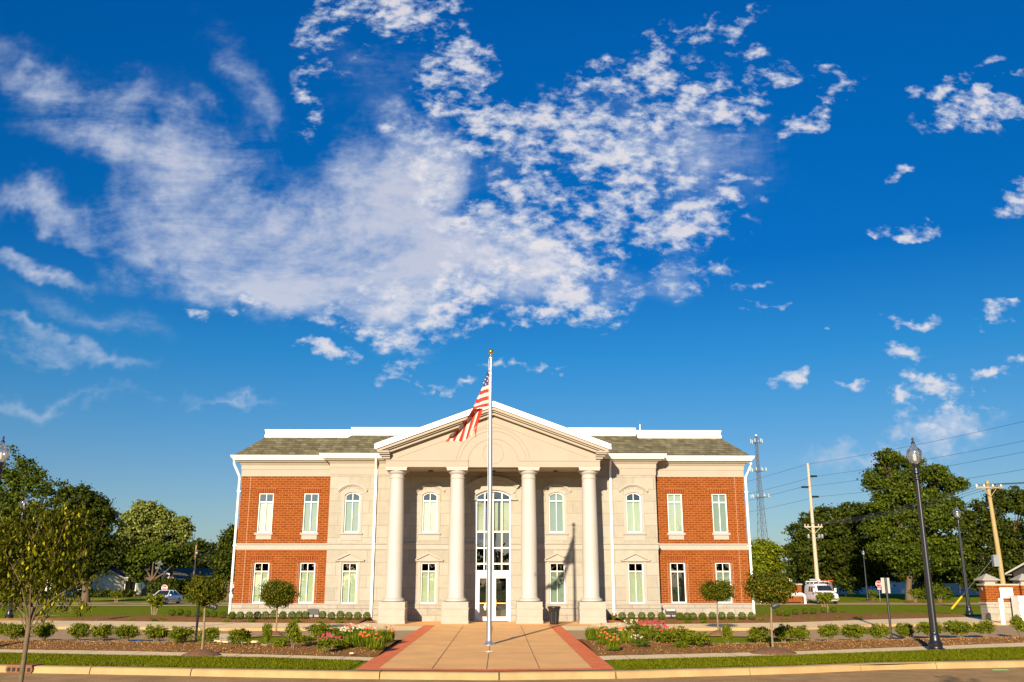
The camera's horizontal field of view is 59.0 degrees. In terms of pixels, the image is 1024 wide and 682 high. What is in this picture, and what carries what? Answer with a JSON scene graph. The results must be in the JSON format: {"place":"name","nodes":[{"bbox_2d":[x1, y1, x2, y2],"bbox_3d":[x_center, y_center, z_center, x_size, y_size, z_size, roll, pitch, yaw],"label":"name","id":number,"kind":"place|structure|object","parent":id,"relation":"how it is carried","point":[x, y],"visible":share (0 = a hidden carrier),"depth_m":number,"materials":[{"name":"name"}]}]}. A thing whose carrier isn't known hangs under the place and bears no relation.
{"place":"outdoors","nodes":[
{"label":"outdoors","id":0,"kind":"place"},
{"bbox_2d":[0,602,232,604],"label":"side street","id":1,"kind":"structure","parent":0,"point":[143,603],"depth_m":101.27,"materials":[{"name":"grey asphalt"}]},
{"bbox_2d":[148,590,182,603],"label":"suv","id":2,"kind":"object","parent":1,"relation":"on","point":[172,595],"visible":0.6,"depth_m":99.27,"materials":[{"name":"white paint"}]},
{"bbox_2d":[181,649,220,657],"bbox_3d":[-8.540,8.580,24.929,1.064,0.195,1.097,0,-15,-1],"label":"bark mound","id":3,"kind":"object","parent":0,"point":[202,652],"visible":0.94,"depth_m":24.69,"materials":[{"name":"brown wood"}]},
{"bbox_2d":[177,571,233,648],"bbox_3d":[-8.537,7.565,25.214,1.465,2.229,1.354,0,-15,-1],"label":"round headed tree","id":4,"kind":"object","parent":3,"relation":"on","point":[202,591],"visible":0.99,"depth_m":25.07,"materials":[{"name":"green plant"}]},
{"bbox_2d":[0,617,1012,629],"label":"sidewalk","id":5,"kind":"structure","parent":0,"point":[381,626],"depth_m":39.90,"materials":[{"name":"concrete"}]},
{"bbox_2d":[974,574,1023,619],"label":"brick enclosure","id":6,"kind":"object","parent":5,"relation":"on","point":[989,591],"visible":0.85,"depth_m":43.20,"materials":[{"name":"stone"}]},
{"bbox_2d":[0,667,1023,681],"bbox_3d":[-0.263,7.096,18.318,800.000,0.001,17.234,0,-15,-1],"label":"street","id":7,"kind":"structure","parent":0,"point":[1013,674],"depth_m":20.72,"materials":[{"name":"grey asphalt"}]},
{"bbox_2d":[0,660,1023,679],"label":"street kerb","id":8,"kind":"structure","parent":7,"relation":"on","point":[453,675],"depth_m":21.19,"materials":[{"name":"concrete"}]},
{"bbox_2d":[5,663,42,672],"bbox_3d":[-11.906,7.987,22.113,0.741,0.180,0.376,-3,-15,11],"label":"storm drain","id":9,"kind":"object","parent":8,"relation":"in","point":[15,668],"visible":0.82,"depth_m":21.96,"materials":[{"name":"metal"}]},
{"bbox_2d":[0,591,1023,670],"bbox_3d":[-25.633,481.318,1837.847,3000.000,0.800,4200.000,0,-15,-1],"label":"ground","id":10,"kind":"structure","parent":0,"point":[759,609],"depth_m":68.83,"materials":[{"name":"green plant"}]},
{"bbox_2d":[0,445,70,595],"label":"broadleaf tree","id":11,"kind":"object","parent":10,"relation":"on","point":[16,480],"visible":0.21,"depth_m":130.71,"materials":[{"name":"green plant"}]},
{"bbox_2d":[0,496,100,681],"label":"sapling","id":12,"kind":"object","parent":10,"relation":"on","point":[28,550],"visible":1,"depth_m":9.66,"materials":[{"name":"green plant"}]},
{"bbox_2d":[40,480,120,601],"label":"broadleaf tree","id":13,"kind":"object","parent":10,"relation":"on","point":[102,511],"visible":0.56,"depth_m":108.31,"materials":[{"name":"green plant"}]},
{"bbox_2d":[59,570,127,596],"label":"house","id":14,"kind":"structure","parent":10,"relation":"on","point":[114,580],"depth_m":138.78,"materials":[{"name":"white"}]},
{"bbox_2d":[72,586,136,596],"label":"hedge","id":15,"kind":"object","parent":10,"relation":"on","point":[105,593],"visible":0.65,"depth_m":133.34,"materials":[{"name":"green plant"}]},
{"bbox_2d":[95,533,149,567],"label":"broadleaf tree","id":16,"kind":"object","parent":10,"relation":"on","point":[119,553],"visible":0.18,"depth_m":167.37,"materials":[{"name":"green plant"}]},
{"bbox_2d":[106,568,162,595],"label":"house","id":17,"kind":"structure","parent":10,"relation":"on","point":[128,584],"depth_m":143.42,"materials":[{"name":"grey"}]},
{"bbox_2d":[110,499,176,576],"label":"maple tree","id":18,"kind":"object","parent":10,"relation":"on","point":[141,522],"visible":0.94,"depth_m":145.04,"materials":[{"name":"green plant"}]},
{"bbox_2d":[115,538,189,595],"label":"broadleaf tree","id":19,"kind":"object","parent":10,"relation":"on","point":[137,561],"visible":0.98,"depth_m":140.29,"materials":[{"name":"green plant"}]},
{"bbox_2d":[145,594,166,614],"bbox_3d":[-19.148,14.195,48.601,1.224,1.237,1.188,0,-15,-1],"label":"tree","id":20,"kind":"object","parent":10,"relation":"on","point":[156,601],"visible":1,"depth_m":48.47,"materials":[{"name":"green plant"}]},
{"bbox_2d":[144,576,183,594],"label":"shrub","id":21,"kind":"object","parent":10,"relation":"on","point":[156,585],"visible":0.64,"depth_m":133.85,"materials":[{"name":"green plant"}]},
{"bbox_2d":[164,515,196,578],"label":"maple tree","id":22,"kind":"object","parent":10,"relation":"on","point":[184,528],"visible":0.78,"depth_m":146.84,"materials":[{"name":"green plant"}]},
{"bbox_2d":[157,564,214,594],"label":"house","id":23,"kind":"structure","parent":10,"relation":"on","point":[181,573],"depth_m":155.82,"materials":[{"name":"blue"}]},
{"bbox_2d":[159,537,219,567],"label":"broadleaf tree","id":24,"kind":"object","parent":10,"relation":"on","point":[203,547],"visible":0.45,"depth_m":181.86,"materials":[{"name":"green plant"}]},
{"bbox_2d":[207,523,237,600],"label":"conifer tree","id":25,"kind":"object","parent":10,"relation":"on","point":[221,564],"visible":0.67,"depth_m":114.91,"materials":[{"name":"green plant"}]},
{"bbox_2d":[0,612,981,623],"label":"foundation bed","id":26,"kind":"object","parent":10,"relation":"on","point":[817,616],"visible":0.7,"depth_m":42.96,"materials":[{"name":"brown soil"}]},
{"bbox_2d":[228,401,754,623],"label":"town hall","id":27,"kind":"structure","parent":10,"relation":"on","point":[386,525],"depth_m":45.19,"materials":[{"name":"beige stone"}]},
{"bbox_2d":[249,556,272,602],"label":"window","id":28,"kind":"structure","parent":27,"relation":"in","point":[259,576],"depth_m":45.27,"materials":[{"name":"white glass"}]},
{"bbox_2d":[254,488,276,538],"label":"window","id":29,"kind":"structure","parent":27,"relation":"in","point":[265,508],"depth_m":46.05,"materials":[{"name":"white glass"}]},
{"bbox_2d":[295,556,318,602],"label":"window","id":30,"kind":"structure","parent":27,"relation":"in","point":[306,579],"depth_m":45.26,"materials":[{"name":"white glass"}]},
{"bbox_2d":[300,488,321,538],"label":"window","id":31,"kind":"structure","parent":27,"relation":"in","point":[310,509],"depth_m":46.09,"materials":[{"name":"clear glass"}]},
{"bbox_2d":[335,552,363,603],"bbox_3d":[-7.990,11.617,44.441,1.500,2.440,0.335,0,-15,-1],"label":"window","id":32,"kind":"structure","parent":27,"relation":"in","point":[348,586],"depth_m":44.48,"materials":[{"name":"white glass"}]},
{"bbox_2d":[338,483,367,540],"bbox_3d":[-7.991,8.538,45.253,1.500,2.810,0.315,0,-15,-1],"label":"window","id":33,"kind":"structure","parent":27,"relation":"in","point":[351,520],"depth_m":45.29,"materials":[{"name":"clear glass"}]},
{"bbox_2d":[414,552,442,603],"bbox_3d":[-4.111,11.630,44.491,1.500,2.440,0.335,0,-15,-1],"label":"window","id":34,"kind":"structure","parent":27,"relation":"in","point":[427,593],"depth_m":44.54,"materials":[{"name":"white glass"}]},
{"bbox_2d":[415,483,444,540],"bbox_3d":[-4.111,8.551,45.304,1.500,2.810,0.315,0,-15,-1],"label":"window","id":35,"kind":"structure","parent":27,"relation":"in","point":[429,514],"depth_m":45.34,"materials":[{"name":"white glass"}]},
{"bbox_2d":[477,577,492,620],"bbox_3d":[-1.333,12.629,44.339,0.767,2.070,0.090,0,-15,-1],"label":"door","id":36,"kind":"structure","parent":27,"relation":"in","point":[481,581],"depth_m":44.35,"materials":[{"name":"white glass"}]},
{"bbox_2d":[475,490,510,569],"bbox_3d":[-0.941,9.450,45.297,1.746,3.926,0.270,0,-15,-1],"label":"entrance window","id":37,"kind":"structure","parent":27,"relation":"in","point":[505,504],"depth_m":45.47,"materials":[{"name":"white glass"}]},
{"bbox_2d":[493,577,508,620],"bbox_3d":[-0.550,12.627,44.328,0.767,2.070,0.134,0,-15,-1],"label":"door","id":38,"kind":"structure","parent":27,"relation":"in","point":[500,584],"depth_m":44.35,"materials":[{"name":"white glass"}]},
{"bbox_2d":[541,483,570,540],"bbox_3d":[2.229,8.572,45.386,1.500,2.810,0.315,0,-15,-1],"label":"window","id":39,"kind":"structure","parent":27,"relation":"in","point":[555,522],"depth_m":45.44,"materials":[{"name":"white glass"}]},
{"bbox_2d":[543,552,571,603],"bbox_3d":[2.229,11.652,44.574,1.500,2.440,0.335,0,-15,-1],"label":"window","id":40,"kind":"structure","parent":27,"relation":"in","point":[554,592],"depth_m":44.61,"materials":[{"name":"clear glass"}]},
{"bbox_2d":[618,484,647,540],"bbox_3d":[6.108,8.586,45.437,1.500,2.810,0.315,0,-15,-1],"label":"window","id":41,"kind":"structure","parent":27,"relation":"in","point":[632,517],"depth_m":45.46,"materials":[{"name":"clear glass"}]},
{"bbox_2d":[621,552,649,603],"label":"window","id":42,"kind":"structure","parent":27,"relation":"in","point":[637,577],"depth_m":44.68,"materials":[{"name":"clear glass"}]},
{"bbox_2d":[664,488,684,539],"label":"window","id":43,"kind":"structure","parent":27,"relation":"in","point":[677,533],"depth_m":46.36,"materials":[{"name":"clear glass"}]},
{"bbox_2d":[666,556,689,602],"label":"window","id":44,"kind":"structure","parent":27,"relation":"in","point":[677,579],"depth_m":45.50,"materials":[{"name":"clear glass"}]},
{"bbox_2d":[708,488,730,539],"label":"window","id":45,"kind":"structure","parent":27,"relation":"in","point":[718,535],"depth_m":46.39,"materials":[{"name":"clear glass"}]},
{"bbox_2d":[712,556,734,602],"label":"window","id":46,"kind":"structure","parent":27,"relation":"in","point":[722,574],"depth_m":45.62,"materials":[{"name":"clear glass"}]},
{"bbox_2d":[374,621,610,668],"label":"walkway","id":47,"kind":"structure","parent":10,"relation":"on","point":[548,644],"depth_m":27.23,"materials":[{"name":"beige concrete"}]},
{"bbox_2d":[355,620,622,670],"bbox_3d":[-0.769,10.352,31.685,13.000,0.098,22.644,0,-15,-1],"label":"paver border","id":48,"kind":"object","parent":47,"relation":"on","point":[592,659],"visible":0.95,"depth_m":24.76,"materials":[{"name":"red brick"}]},
{"bbox_2d":[482,349,495,644],"bbox_3d":[-0.728,4.957,29.940,0.440,9.668,0.440,0,-15,-1],"label":"flagpole","id":49,"kind":"object","parent":47,"relation":"on","point":[489,569],"visible":1,"depth_m":29.61,"materials":[{"name":"silver metal"}]},
{"bbox_2d":[446,367,489,441],"bbox_3d":[-1.490,2.122,30.572,1.516,2.617,0.345,0,-15,-1],"label":"flag","id":50,"kind":"object","parent":49,"relation":"hanging from","point":[464,431],"visible":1,"depth_m":30.54,"materials":[{"name":"multicoloured fabric"}]},
{"bbox_2d":[547,606,560,624],"bbox_3d":[1.910,12.441,41.063,0.600,0.790,0.600,0,-15,-1],"label":"litter bin","id":51,"kind":"object","parent":47,"relation":"on","point":[554,615],"visible":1,"depth_m":40.89,"materials":[{"name":"black metal"}]},
{"bbox_2d":[0,646,1023,669],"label":"lawn grass","id":52,"kind":"structure","parent":10,"relation":"on","point":[275,662],"depth_m":23.39,"materials":[{"name":"green plant"}]},
{"bbox_2d":[0,636,1023,656],"bbox_3d":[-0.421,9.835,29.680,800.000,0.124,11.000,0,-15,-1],"label":"mulch bed","id":53,"kind":"object","parent":10,"relation":"on","point":[668,646],"visible":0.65,"depth_m":26.94,"materials":[{"name":"brown wood"}]},
{"bbox_2d":[3,622,25,639],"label":"shrub","id":54,"kind":"object","parent":53,"relation":"on","point":[13,630],"visible":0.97,"depth_m":29.46,"materials":[{"name":"green plant"}]},
{"bbox_2d":[31,620,58,640],"bbox_3d":[-15.249,9.492,29.607,0.966,0.665,0.864,-7,-16,24],"label":"shrub","id":55,"kind":"object","parent":53,"relation":"on","point":[48,629],"visible":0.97,"depth_m":29.49,"materials":[{"name":"green plant"}]},
{"bbox_2d":[66,622,91,640],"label":"shrub","id":56,"kind":"object","parent":53,"relation":"on","point":[78,629],"visible":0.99,"depth_m":29.88,"materials":[{"name":"green plant"}]},
{"bbox_2d":[90,623,115,640],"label":"shrub","id":57,"kind":"object","parent":53,"relation":"on","point":[103,630],"visible":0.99,"depth_m":29.27,"materials":[{"name":"green plant"}]},
{"bbox_2d":[110,624,139,641],"bbox_3d":[-12.543,9.484,29.392,0.989,0.572,0.857,10,-18,-34],"label":"shrub","id":58,"kind":"object","parent":53,"relation":"on","point":[128,631],"visible":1,"depth_m":29.27,"materials":[{"name":"green plant"}]},
{"bbox_2d":[141,624,170,641],"bbox_3d":[-11.420,9.382,29.079,0.880,0.612,0.983,1,-15,-4],"label":"shrub","id":59,"kind":"object","parent":53,"relation":"on","point":[157,632],"visible":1,"depth_m":28.90,"materials":[{"name":"green plant"}]},
{"bbox_2d":[165,625,195,642],"bbox_3d":[-10.271,9.143,28.155,0.890,0.609,0.716,11,-18,-35],"label":"shrub","id":60,"kind":"object","parent":53,"relation":"on","point":[178,634],"visible":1,"depth_m":28.03,"materials":[{"name":"green plant"}]},
{"bbox_2d":[196,626,221,643],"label":"shrub","id":61,"kind":"object","parent":53,"relation":"on","point":[211,634],"visible":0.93,"depth_m":27.83,"materials":[{"name":"green plant"}]},
{"bbox_2d":[226,628,252,644],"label":"shrub","id":62,"kind":"object","parent":53,"relation":"on","point":[236,636],"visible":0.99,"depth_m":27.30,"materials":[{"name":"green plant"}]},
{"bbox_2d":[284,619,301,647],"bbox_3d":[-6.385,8.570,26.448,0.489,0.858,0.552,12,-19,-38],"label":"shrub","id":63,"kind":"object","parent":53,"relation":"on","point":[292,630],"visible":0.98,"depth_m":26.40,"materials":[{"name":"green plant"}]},
{"bbox_2d":[308,622,330,638],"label":"shrub","id":64,"kind":"object","parent":53,"relation":"on","point":[319,629],"visible":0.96,"depth_m":29.69,"materials":[{"name":"green plant"}]},
{"bbox_2d":[316,632,333,652],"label":"coneflower plant","id":65,"kind":"object","parent":53,"relation":"on","point":[324,642],"visible":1,"depth_m":25.17,"materials":[{"name":"green plant"}]},
{"bbox_2d":[344,631,365,646],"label":"daylily plant","id":66,"kind":"object","parent":53,"relation":"on","point":[357,640],"visible":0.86,"depth_m":26.60,"materials":[{"name":"green plant"}]},
{"bbox_2d":[365,633,387,649],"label":"daylily plant","id":67,"kind":"object","parent":53,"relation":"on","point":[375,643],"visible":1,"depth_m":25.83,"materials":[{"name":"green plant"}]},
{"bbox_2d":[638,619,665,641],"bbox_3d":[4.463,9.260,28.935,0.947,0.747,0.931,0,-15,-1],"label":"coneflower plant","id":68,"kind":"object","parent":53,"relation":"on","point":[648,633],"visible":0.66,"depth_m":28.84,"materials":[{"name":"green plant"}]},
{"bbox_2d":[658,626,684,641],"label":"leafy plant","id":69,"kind":"object","parent":53,"relation":"on","point":[675,633],"visible":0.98,"depth_m":28.04,"materials":[{"name":"green plant"}]},
{"bbox_2d":[683,632,711,645],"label":"leafy plant","id":70,"kind":"object","parent":53,"relation":"on","point":[699,638],"visible":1,"depth_m":26.96,"materials":[{"name":"green plant"}]},
{"bbox_2d":[746,626,770,642],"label":"shrub","id":71,"kind":"object","parent":53,"relation":"on","point":[758,634],"visible":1,"depth_m":28.33,"materials":[{"name":"green plant"}]},
{"bbox_2d":[770,623,793,641],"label":"shrub","id":72,"kind":"object","parent":53,"relation":"on","point":[780,631],"visible":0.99,"depth_m":28.92,"materials":[{"name":"green plant"}]},
{"bbox_2d":[787,625,810,640],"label":"shrub","id":73,"kind":"object","parent":53,"relation":"on","point":[801,633],"visible":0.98,"depth_m":28.91,"materials":[{"name":"green plant"}]},
{"bbox_2d":[816,623,841,639],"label":"shrub","id":74,"kind":"object","parent":53,"relation":"on","point":[831,630],"visible":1,"depth_m":29.50,"materials":[{"name":"green plant"}]},
{"bbox_2d":[840,623,869,639],"bbox_3d":[11.193,9.527,29.590,0.985,0.589,0.854,-4,-15,16],"label":"shrub","id":75,"kind":"object","parent":53,"relation":"on","point":[854,631],"visible":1,"depth_m":29.45,"materials":[{"name":"green plant"}]},
{"bbox_2d":[865,623,891,639],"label":"shrub","id":76,"kind":"object","parent":53,"relation":"on","point":[877,631],"visible":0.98,"depth_m":29.51,"materials":[{"name":"green plant"}]},
{"bbox_2d":[892,622,914,638],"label":"shrub","id":77,"kind":"object","parent":53,"relation":"on","point":[903,630],"visible":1,"depth_m":30.50,"materials":[{"name":"green plant"}]},
{"bbox_2d":[912,622,944,636],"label":"shrub","id":78,"kind":"object","parent":53,"relation":"on","point":[923,627],"visible":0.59,"depth_m":31.21,"materials":[{"name":"green plant"}]},
{"bbox_2d":[0,625,1023,641],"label":"parking lane","id":79,"kind":"structure","parent":10,"relation":"on","point":[1001,630],"depth_m":33.46,"materials":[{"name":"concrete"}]},
{"bbox_2d":[272,631,283,636],"bbox_3d":[-8.708,10.788,33.405,0.588,0.195,0.606,0,-15,-1],"label":"bark mound","id":80,"kind":"object","parent":79,"relation":"on","point":[276,633],"visible":0.84,"depth_m":33.26,"materials":[{"name":"brown wood"}]},
{"bbox_2d":[255,578,302,630],"bbox_3d":[-8.751,9.852,33.647,1.564,2.054,1.579,-7,-16,25],"label":"round headed tree","id":81,"kind":"object","parent":80,"relation":"on","point":[276,593],"visible":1,"depth_m":33.48,"materials":[{"name":"green plant"}]},
{"bbox_2d":[39,622,1009,630],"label":"lane kerb","id":82,"kind":"structure","parent":79,"relation":"on","point":[690,629],"depth_m":36.55,"materials":[{"name":"concrete"}]},
{"bbox_2d":[696,578,737,629],"bbox_3d":[7.732,9.979,34.117,1.655,2.046,1.647,0,-15,-1],"label":"round headed tree","id":83,"kind":"object","parent":79,"relation":"on","point":[721,591],"visible":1,"depth_m":34.00,"materials":[{"name":"green plant"}]},
{"bbox_2d":[881,578,892,638],"bbox_3d":[13.123,9.326,31.571,0.300,2.067,0.102,0,-15,-1],"label":"parking sign","id":84,"kind":"object","parent":79,"relation":"on","point":[885,584],"visible":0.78,"depth_m":31.71,"materials":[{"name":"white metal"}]},
{"bbox_2d":[940,620,974,637],"bbox_3d":[15.493,10.014,31.491,1.148,0.605,0.995,7,-16,-27],"label":"shrub","id":85,"kind":"object","parent":79,"relation":"on","point":[963,627],"visible":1,"depth_m":31.37,"materials":[{"name":"green plant"}]},
{"bbox_2d":[969,619,996,636],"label":"shrub","id":86,"kind":"object","parent":79,"relation":"on","point":[981,627],"visible":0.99,"depth_m":31.60,"materials":[{"name":"green plant"}]},
{"bbox_2d":[750,435,769,539],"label":"cell tower","id":87,"kind":"structure","parent":10,"relation":"on","point":[757,469],"depth_m":218.70,"materials":[{"name":"grey metal"}]},
{"bbox_2d":[747,537,787,573],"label":"broadleaf tree","id":88,"kind":"object","parent":10,"relation":"on","point":[766,555],"visible":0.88,"depth_m":118.00,"materials":[{"name":"green plant"}]},
{"bbox_2d":[801,463,823,583],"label":"utility pole","id":89,"kind":"object","parent":10,"relation":"on","point":[812,526],"visible":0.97,"depth_m":103.28,"materials":[{"name":"brown wood"}]},
{"bbox_2d":[815,591,835,611],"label":"topiary","id":90,"kind":"object","parent":10,"relation":"on","point":[825,598],"visible":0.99,"depth_m":52.24,"materials":[{"name":"green plant"}]},
{"bbox_2d":[781,501,898,596],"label":"broadleaf tree","id":91,"kind":"object","parent":10,"relation":"on","point":[839,545],"visible":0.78,"depth_m":134.58,"materials":[{"name":"green plant"}]},
{"bbox_2d":[755,603,979,604],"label":"drive","id":92,"kind":"structure","parent":10,"relation":"on","point":[871,604],"depth_m":97.60,"materials":[{"name":"asphalt"}]},
{"bbox_2d":[804,581,838,603],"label":"van","id":93,"kind":"object","parent":92,"relation":"on","point":[810,589],"visible":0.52,"depth_m":100.27,"materials":[{"name":"white paint"}]},
{"bbox_2d":[822,582,917,593],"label":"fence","id":94,"kind":"object","parent":10,"relation":"on","point":[899,588],"visible":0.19,"depth_m":155.11,"materials":[{"name":"blue"}]},
{"bbox_2d":[862,536,960,583],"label":"broadleaf tree","id":95,"kind":"object","parent":10,"relation":"on","point":[901,574],"visible":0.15,"depth_m":163.28,"materials":[{"name":"green plant"}]},
{"bbox_2d":[856,447,977,599],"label":"maple tree","id":96,"kind":"object","parent":10,"relation":"on","point":[897,543],"visible":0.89,"depth_m":117.06,"materials":[{"name":"green plant"}]},
{"bbox_2d":[912,577,955,599],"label":"hedge","id":97,"kind":"object","parent":10,"relation":"on","point":[936,584],"visible":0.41,"depth_m":120.66,"materials":[{"name":"green plant"}]},
{"bbox_2d":[943,583,979,595],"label":"fence","id":98,"kind":"object","parent":10,"relation":"on","point":[956,588],"visible":0.3,"depth_m":145.57,"materials":[{"name":"blue"}]},
{"bbox_2d":[953,504,972,613],"bbox_3d":[26.309,12.703,52.865,0.500,6.340,0.500,12,-19,-39],"label":"street lamp","id":99,"kind":"object","parent":10,"relation":"on","point":[967,598],"visible":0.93,"depth_m":52.68,"materials":[{"name":"black metal"}]},
{"bbox_2d":[945,485,1023,591],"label":"broadleaf tree","id":100,"kind":"object","parent":10,"relation":"on","point":[977,533],"visible":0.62,"depth_m":131.60,"materials":[{"name":"green plant"}]},
{"bbox_2d":[975,481,1005,583],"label":"utility pole","id":101,"kind":"object","parent":10,"relation":"on","point":[997,560],"visible":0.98,"depth_m":76.70,"materials":[{"name":"brown wood"}]},
{"bbox_2d":[0,643,1023,660],"bbox_3d":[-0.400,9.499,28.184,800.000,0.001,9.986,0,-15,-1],"label":"sidewalk","id":102,"kind":"structure","parent":0,"point":[615,657],"depth_m":25.50,"materials":[{"name":"concrete"}]},
{"bbox_2d":[749,647,796,654],"bbox_3d":[7.388,8.764,25.635,1.324,0.195,1.364,0,-15,-1],"label":"bark mound","id":103,"kind":"object","parent":102,"relation":"on","point":[771,651],"visible":0.97,"depth_m":25.33,"materials":[{"name":"brown wood"}]},
{"bbox_2d":[737,569,801,646],"bbox_3d":[7.415,7.705,25.920,1.815,2.314,1.698,0,-15,-1],"label":"round headed tree","id":104,"kind":"object","parent":103,"relation":"on","point":[764,586],"visible":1,"depth_m":25.73,"materials":[{"name":"green plant"}]},
{"bbox_2d":[906,437,944,650],"bbox_3d":[12.566,6.093,27.635,0.500,6.340,0.500,0,-15,-1],"label":"street lamp","id":105,"kind":"object","parent":102,"relation":"on","point":[935,643],"visible":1,"depth_m":27.41,"materials":[{"name":"black metal"}]},
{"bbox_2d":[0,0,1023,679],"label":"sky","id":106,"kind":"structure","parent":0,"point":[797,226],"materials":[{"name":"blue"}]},
{"bbox_2d":[1011,596,1023,620],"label":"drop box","id":107,"kind":"object","parent":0,"point":[1017,605],"visible":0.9,"depth_m":42.35,"materials":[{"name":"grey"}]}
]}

